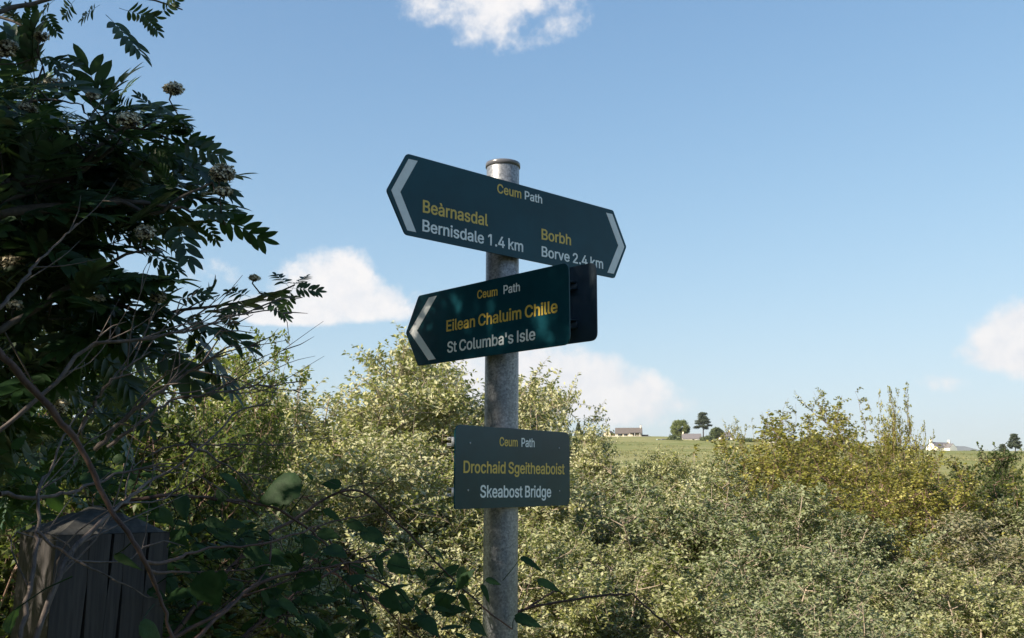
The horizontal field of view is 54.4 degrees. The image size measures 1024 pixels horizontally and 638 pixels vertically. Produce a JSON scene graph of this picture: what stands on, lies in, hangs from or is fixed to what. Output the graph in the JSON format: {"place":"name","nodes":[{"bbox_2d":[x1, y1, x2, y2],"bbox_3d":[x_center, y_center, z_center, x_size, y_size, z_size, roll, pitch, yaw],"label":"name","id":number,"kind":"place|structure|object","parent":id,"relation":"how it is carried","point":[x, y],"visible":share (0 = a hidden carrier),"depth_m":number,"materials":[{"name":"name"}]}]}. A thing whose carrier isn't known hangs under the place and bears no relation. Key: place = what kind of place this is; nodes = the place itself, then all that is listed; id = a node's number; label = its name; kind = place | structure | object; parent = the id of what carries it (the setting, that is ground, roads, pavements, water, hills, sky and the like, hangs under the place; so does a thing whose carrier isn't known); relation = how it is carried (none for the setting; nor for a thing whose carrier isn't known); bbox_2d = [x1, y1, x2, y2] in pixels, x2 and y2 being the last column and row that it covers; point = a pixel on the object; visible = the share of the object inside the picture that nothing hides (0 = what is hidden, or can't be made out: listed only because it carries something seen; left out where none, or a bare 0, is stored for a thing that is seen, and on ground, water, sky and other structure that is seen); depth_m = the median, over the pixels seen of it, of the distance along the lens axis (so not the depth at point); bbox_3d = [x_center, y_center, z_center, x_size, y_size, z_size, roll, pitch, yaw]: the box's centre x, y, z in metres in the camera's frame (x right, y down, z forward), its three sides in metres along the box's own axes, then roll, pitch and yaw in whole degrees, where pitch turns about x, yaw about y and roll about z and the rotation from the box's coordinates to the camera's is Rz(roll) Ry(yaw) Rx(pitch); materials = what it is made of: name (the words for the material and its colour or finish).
{"place":"outdoors","nodes":[
{"label":"outdoors","id":0,"kind":"place"},
{"bbox_2d":[0,0,1023,450],"label":"sky","id":1,"kind":"structure","parent":0,"point":[804,196],"materials":[{"name":"blue"}]},
{"bbox_2d":[287,436,1023,637],"bbox_3d":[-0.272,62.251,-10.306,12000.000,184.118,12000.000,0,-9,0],"label":"ground","id":2,"kind":"structure","parent":0,"point":[651,441],"depth_m":353.24,"materials":[{"name":"green plant"}]},
{"bbox_2d":[10,506,169,637],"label":"wooden post","id":3,"kind":"object","parent":2,"relation":"on","point":[87,603],"visible":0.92,"depth_m":1.51,"materials":[{"name":"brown wood"}]},
{"bbox_2d":[0,380,238,637],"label":"alder bush","id":4,"kind":"object","parent":2,"relation":"on","point":[10,564],"visible":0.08,"depth_m":5.03,"materials":[{"name":"green plant"}]},
{"bbox_2d":[0,330,252,615],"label":"bush","id":5,"kind":"object","parent":2,"relation":"on","point":[225,361],"visible":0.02,"depth_m":5.98,"materials":[{"name":"green plant"}]},
{"bbox_2d":[0,381,300,637],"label":"alder bush","id":6,"kind":"object","parent":2,"relation":"on","point":[214,476],"visible":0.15,"depth_m":5.67,"materials":[{"name":"green plant"}]},
{"bbox_2d":[0,0,326,535],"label":"rowan tree","id":7,"kind":"object","parent":2,"relation":"on","point":[49,174],"visible":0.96,"depth_m":2.21,"materials":[{"name":"green plant"}]},
{"bbox_2d":[0,178,122,309],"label":"dead branch","id":8,"kind":"object","parent":7,"relation":"attached to","point":[15,290],"visible":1,"depth_m":1.74,"materials":[{"name":"brown wood"}]},
{"bbox_2d":[0,275,307,431],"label":"dead branch","id":9,"kind":"object","parent":7,"relation":"attached to","point":[35,400],"visible":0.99,"depth_m":1.86,"materials":[{"name":"brown wood"}]},
{"bbox_2d":[93,295,289,450],"bbox_3d":[-0.608,0.101,1.947,0.367,0.318,0.205,0,-9,0],"label":"dead branch","id":10,"kind":"object","parent":7,"relation":"attached to","point":[124,419],"visible":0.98,"depth_m":1.93,"materials":[{"name":"brown wood"}]},
{"bbox_2d":[8,338,326,637],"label":"bush","id":11,"kind":"object","parent":2,"relation":"on","point":[252,429],"visible":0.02,"depth_m":6.12,"materials":[{"name":"green plant"}]},
{"bbox_2d":[0,524,350,637],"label":"willow bush","id":12,"kind":"object","parent":2,"relation":"on","point":[267,631],"visible":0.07,"depth_m":5.79,"materials":[{"name":"green plant"}]},
{"bbox_2d":[127,368,366,529],"bbox_3d":[-2.872,2.003,10.800,3.685,2.996,4.443,-3,-10,19],"label":"willow bush","id":13,"kind":"object","parent":2,"relation":"on","point":[327,445],"visible":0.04,"depth_m":10.05,"materials":[{"name":"green plant"}]},
{"bbox_2d":[150,417,343,513],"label":"willow bush","id":14,"kind":"object","parent":2,"relation":"on","point":[277,469],"visible":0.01,"depth_m":9.39,"materials":[{"name":"green plant"}]},
{"bbox_2d":[152,326,342,585],"bbox_3d":[-2.014,1.479,7.507,1.443,2.943,1.506,-6,-12,35],"label":"birch tree","id":15,"kind":"object","parent":2,"relation":"on","point":[264,420],"visible":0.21,"depth_m":7.41,"materials":[{"name":"green plant"}]},
{"bbox_2d":[0,347,561,637],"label":"bramble bush","id":16,"kind":"object","parent":2,"relation":"on","point":[208,586],"visible":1,"depth_m":1.73,"materials":[{"name":"green plant"}]},
{"bbox_2d":[10,396,120,637],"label":"dead branch","id":17,"kind":"object","parent":16,"relation":"attached to","point":[29,584],"visible":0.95,"depth_m":1.33,"materials":[{"name":"brown wood"}]},
{"bbox_2d":[0,415,251,506],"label":"dead branch","id":18,"kind":"object","parent":16,"relation":"attached to","point":[11,494],"visible":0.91,"depth_m":1.52,"materials":[{"name":"brown wood"}]},
{"bbox_2d":[77,251,200,437],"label":"dead branch","id":19,"kind":"object","parent":16,"relation":"attached to","point":[88,412],"visible":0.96,"depth_m":1.82,"materials":[{"name":"brown wood"}]},
{"bbox_2d":[33,383,276,637],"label":"dead branch","id":20,"kind":"object","parent":16,"relation":"attached to","point":[64,567],"visible":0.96,"depth_m":1.35,"materials":[{"name":"brown wood"}]},
{"bbox_2d":[36,531,150,597],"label":"dead branch","id":21,"kind":"object","parent":20,"relation":"attached to","point":[46,540],"visible":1,"depth_m":1.27,"materials":[{"name":"brown wood"}]},
{"bbox_2d":[107,322,323,448],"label":"dead branch","id":22,"kind":"object","parent":16,"relation":"attached to","point":[124,433],"visible":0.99,"depth_m":1.91,"materials":[{"name":"brown wood"}]},
{"bbox_2d":[189,443,301,530],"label":"dead branch","id":23,"kind":"object","parent":16,"relation":"attached to","point":[192,446],"visible":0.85,"depth_m":1.88,"materials":[{"name":"brown wood"}]},
{"bbox_2d":[159,376,380,484],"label":"dead branch","id":24,"kind":"object","parent":16,"relation":"attached to","point":[189,442],"visible":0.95,"depth_m":1.91,"materials":[{"name":"brown wood"}]},
{"bbox_2d":[480,560,681,637],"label":"bramble cane","id":25,"kind":"object","parent":16,"relation":"attached to","point":[532,605],"visible":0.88,"depth_m":2.27,"materials":[{"name":"brown plant"}]},
{"bbox_2d":[192,507,462,637],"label":"willow bush","id":26,"kind":"object","parent":2,"relation":"on","point":[438,559],"visible":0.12,"depth_m":6.12,"materials":[{"name":"green plant"}]},
{"bbox_2d":[161,338,528,624],"bbox_3d":[-2.170,1.770,11.190,4.248,3.614,4.520,7,-12,-37],"label":"willow bush","id":27,"kind":"object","parent":2,"relation":"on","point":[374,424],"visible":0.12,"depth_m":10.44,"materials":[{"name":"green plant"}]},
{"bbox_2d":[227,420,525,624],"bbox_3d":[-1.530,1.993,8.620,3.189,2.284,2.864,9,-13,-42],"label":"willow bush","id":28,"kind":"object","parent":2,"relation":"on","point":[379,467],"visible":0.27,"depth_m":7.93,"materials":[{"name":"green plant"}]},
{"bbox_2d":[208,320,558,616],"bbox_3d":[-1.521,1.824,11.612,4.157,3.655,3.459,0,-9,3],"label":"willow bush","id":29,"kind":"object","parent":2,"relation":"on","point":[398,355],"visible":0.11,"depth_m":11.11,"materials":[{"name":"green plant"}]},
{"bbox_2d":[279,431,600,632],"bbox_3d":[-0.600,2.048,8.590,2.601,2.166,3.136,-4,-10,25],"label":"willow bush","id":30,"kind":"object","parent":2,"relation":"on","point":[469,540],"visible":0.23,"depth_m":7.78,"materials":[{"name":"green plant"}]},
{"bbox_2d":[265,509,615,637],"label":"willow bush","id":31,"kind":"object","parent":2,"relation":"on","point":[531,632],"visible":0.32,"depth_m":5.80,"materials":[{"name":"green plant"}]},
{"bbox_2d":[317,353,599,574],"bbox_3d":[-0.863,1.993,12.146,3.437,3.486,3.826,7,-12,-36],"label":"willow bush","id":32,"kind":"object","parent":2,"relation":"on","point":[551,403],"visible":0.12,"depth_m":11.68,"materials":[{"name":"green plant"}]},
{"bbox_2d":[386,154,625,637],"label":"signpost","id":33,"kind":"object","parent":2,"relation":"on","point":[503,315],"visible":1,"depth_m":2.18,"materials":[{"name":"metal"}]},
{"bbox_2d":[427,374,609,492],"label":"willow bush","id":34,"kind":"object","parent":2,"relation":"on","point":[595,418],"visible":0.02,"depth_m":12.38,"materials":[{"name":"green plant"}]},
{"bbox_2d":[404,464,721,636],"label":"willow bush","id":35,"kind":"object","parent":2,"relation":"on","point":[549,511],"visible":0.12,"depth_m":8.02,"materials":[{"name":"green plant"}]},
{"bbox_2d":[551,379,591,482],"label":"willow bush","id":36,"kind":"object","parent":2,"relation":"on","point":[569,406],"depth_m":14.14,"materials":[{"name":"green plant"}]},
{"bbox_2d":[574,423,580,434],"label":"conifer tree","id":37,"kind":"object","parent":2,"relation":"on","point":[578,425],"visible":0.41,"depth_m":517.10,"materials":[{"name":"green plant"}]},
{"bbox_2d":[426,512,746,637],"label":"willow bush","id":38,"kind":"object","parent":2,"relation":"on","point":[677,612],"visible":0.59,"depth_m":6.02,"materials":[{"name":"green plant"}]},
{"bbox_2d":[545,419,655,572],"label":"willow bush","id":39,"kind":"object","parent":2,"relation":"on","point":[592,440],"visible":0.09,"depth_m":11.03,"materials":[{"name":"green plant"}]},
{"bbox_2d":[601,436,649,436],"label":"garden wall","id":40,"kind":"structure","parent":2,"relation":"on","point":[629,436],"depth_m":528.74,"materials":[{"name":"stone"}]},
{"bbox_2d":[615,425,647,435],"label":"bungalow","id":41,"kind":"object","parent":2,"relation":"on","point":[628,431],"visible":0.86,"depth_m":543.00,"materials":[{"name":"white tile"}]},
{"bbox_2d":[538,444,747,551],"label":"willow bush","id":42,"kind":"object","parent":2,"relation":"on","point":[589,465],"visible":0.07,"depth_m":10.55,"materials":[{"name":"green plant"}]},
{"bbox_2d":[586,442,749,516],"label":"willow bush","id":43,"kind":"object","parent":2,"relation":"on","point":[661,473],"visible":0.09,"depth_m":11.20,"materials":[{"name":"green plant"}]},
{"bbox_2d":[666,434,676,439],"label":"shrub","id":44,"kind":"object","parent":2,"relation":"on","point":[672,437],"visible":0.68,"depth_m":490.89,"materials":[{"name":"green plant"}]},
{"bbox_2d":[670,419,689,438],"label":"broadleaf tree","id":45,"kind":"object","parent":2,"relation":"on","point":[677,430],"visible":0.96,"depth_m":503.50,"materials":[{"name":"green plant"}]},
{"bbox_2d":[524,440,851,636],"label":"willow bush","id":46,"kind":"object","parent":2,"relation":"on","point":[724,532],"visible":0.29,"depth_m":7.95,"materials":[{"name":"green plant"}]},
{"bbox_2d":[682,432,701,439],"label":"cottage","id":47,"kind":"structure","parent":2,"relation":"on","point":[690,436],"depth_m":497.96,"materials":[{"name":"grey stone"}]},
{"bbox_2d":[693,412,711,436],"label":"pine tree","id":48,"kind":"object","parent":2,"relation":"on","point":[703,420],"visible":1,"depth_m":509.32,"materials":[{"name":"green plant"}]},
{"bbox_2d":[699,435,713,440],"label":"shrub","id":49,"kind":"object","parent":2,"relation":"on","point":[707,437],"visible":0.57,"depth_m":485.11,"materials":[{"name":"green plant"}]},
{"bbox_2d":[543,527,880,637],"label":"willow bush","id":50,"kind":"object","parent":2,"relation":"on","point":[818,590],"visible":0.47,"depth_m":6.09,"materials":[{"name":"green plant"}]},
{"bbox_2d":[709,427,723,439],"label":"broadleaf tree","id":51,"kind":"object","parent":2,"relation":"on","point":[715,432],"visible":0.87,"depth_m":493.68,"materials":[{"name":"green plant"}]},
{"bbox_2d":[718,430,731,439],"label":"cottage","id":52,"kind":"structure","parent":2,"relation":"on","point":[729,437],"depth_m":502.31,"materials":[{"name":"grey stone"}]},
{"bbox_2d":[713,416,771,503],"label":"bush","id":53,"kind":"object","parent":2,"relation":"on","point":[737,438],"visible":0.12,"depth_m":17.70,"materials":[{"name":"green plant"}]},
{"bbox_2d":[650,450,835,538],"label":"willow bush","id":54,"kind":"object","parent":2,"relation":"on","point":[744,483],"visible":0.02,"depth_m":10.82,"materials":[{"name":"green plant"}]},
{"bbox_2d":[735,438,756,441],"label":"shrub","id":55,"kind":"object","parent":2,"relation":"on","point":[748,439],"visible":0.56,"depth_m":473.93,"materials":[{"name":"green plant"}]},
{"bbox_2d":[651,409,867,516],"bbox_3d":[3.435,2.494,12.871,3.157,2.643,3.025,9,-13,-41],"label":"birch tree","id":56,"kind":"object","parent":2,"relation":"on","point":[766,432],"visible":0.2,"depth_m":12.37,"materials":[{"name":"green plant"}]},
{"bbox_2d":[613,476,911,637],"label":"willow bush","id":57,"kind":"object","parent":2,"relation":"on","point":[804,508],"visible":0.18,"depth_m":7.99,"materials":[{"name":"green plant"}]},
{"bbox_2d":[578,441,1023,511],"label":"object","id":58,"kind":"object","parent":2,"relation":"on","point":[944,457],"visible":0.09,"depth_m":270.18,"materials":[{"name":"green plant"}]},
{"bbox_2d":[806,433,823,445],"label":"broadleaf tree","id":59,"kind":"object","parent":2,"relation":"on","point":[816,439],"visible":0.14,"depth_m":415.99,"materials":[{"name":"green plant"}]},
{"bbox_2d":[658,558,975,637],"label":"willow bush","id":60,"kind":"object","parent":2,"relation":"on","point":[736,628],"visible":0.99,"depth_m":5.19,"materials":[{"name":"green plant"}]},
{"bbox_2d":[738,427,925,531],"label":"bush","id":61,"kind":"object","parent":2,"relation":"on","point":[828,447],"visible":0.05,"depth_m":11.88,"materials":[{"name":"green plant"}]},
{"bbox_2d":[761,387,937,521],"bbox_3d":[4.500,2.406,13.330,2.254,2.998,2.839,-4,-10,26],"label":"birch tree","id":62,"kind":"object","parent":2,"relation":"on","point":[822,411],"visible":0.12,"depth_m":13.38,"materials":[{"name":"green plant"}]},
{"bbox_2d":[687,510,1023,635],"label":"willow bush","id":63,"kind":"object","parent":2,"relation":"on","point":[859,530],"visible":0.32,"depth_m":7.49,"materials":[{"name":"green plant"}]},
{"bbox_2d":[711,443,1005,572],"bbox_3d":[3.138,2.313,10.022,2.356,2.078,2.968,5,-11,-27],"label":"bush","id":64,"kind":"object","parent":2,"relation":"on","point":[797,479],"visible":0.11,"depth_m":9.85,"materials":[{"name":"green plant"}]},
{"bbox_2d":[790,418,938,539],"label":"bush","id":65,"kind":"object","parent":2,"relation":"on","point":[859,446],"visible":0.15,"depth_m":11.64,"materials":[{"name":"green plant"}]},
{"bbox_2d":[765,497,1023,636],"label":"bush","id":66,"kind":"object","parent":2,"relation":"on","point":[889,521],"visible":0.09,"depth_m":8.29,"materials":[{"name":"green plant"}]},
{"bbox_2d":[865,382,941,530],"bbox_3d":[4.933,2.257,12.373,0.931,3.002,0.972,-2,-10,12],"label":"birch tree","id":67,"kind":"object","parent":2,"relation":"on","point":[894,450],"visible":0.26,"depth_m":12.55,"materials":[{"name":"green plant"}]},
{"bbox_2d":[853,459,961,555],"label":"bush","id":68,"kind":"object","parent":2,"relation":"on","point":[921,464],"visible":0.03,"depth_m":10.70,"materials":[{"name":"green plant"}]},
{"bbox_2d":[804,557,1023,637],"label":"willow bush","id":69,"kind":"object","parent":2,"relation":"on","point":[989,619],"visible":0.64,"depth_m":6.21,"materials":[{"name":"green plant"}]},
{"bbox_2d":[838,441,1023,603],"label":"bush","id":70,"kind":"object","parent":2,"relation":"on","point":[958,496],"visible":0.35,"depth_m":10.03,"materials":[{"name":"green plant"}]},
{"bbox_2d":[926,439,956,450],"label":"cottage","id":71,"kind":"structure","parent":2,"relation":"on","point":[950,446],"depth_m":435.64,"materials":[{"name":"white paint"}]},
{"bbox_2d":[871,506,1023,637],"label":"willow bush","id":72,"kind":"object","parent":2,"relation":"on","point":[973,550],"visible":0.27,"depth_m":8.03,"materials":[{"name":"green plant"}]},
{"bbox_2d":[894,494,1023,637],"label":"willow bush","id":73,"kind":"object","parent":2,"relation":"on","point":[1006,512],"visible":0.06,"depth_m":9.92,"materials":[{"name":"green plant"}]},
{"bbox_2d":[910,460,1023,598],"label":"alder bush","id":74,"kind":"object","parent":2,"relation":"on","point":[994,493],"visible":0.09,"depth_m":10.93,"materials":[{"name":"green plant"}]},
{"bbox_2d":[911,441,1023,533],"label":"alder bush","id":75,"kind":"object","parent":2,"relation":"on","point":[1008,456],"visible":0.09,"depth_m":13.14,"materials":[{"name":"green plant"}]},
{"bbox_2d":[997,444,1007,451],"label":"conifer tree","id":76,"kind":"object","parent":2,"relation":"on","point":[1001,446],"visible":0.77,"depth_m":381.66,"materials":[{"name":"green plant"}]},
{"bbox_2d":[1007,433,1021,451],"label":"conifer tree","id":77,"kind":"object","parent":2,"relation":"on","point":[1014,442],"visible":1,"depth_m":377.02,"materials":[{"name":"green plant"}]},
{"bbox_2d":[884,445,977,450],"bbox_3d":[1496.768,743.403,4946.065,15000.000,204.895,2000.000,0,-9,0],"label":"hills","id":78,"kind":"structure","parent":0,"point":[962,448],"depth_m":4393.23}
]}

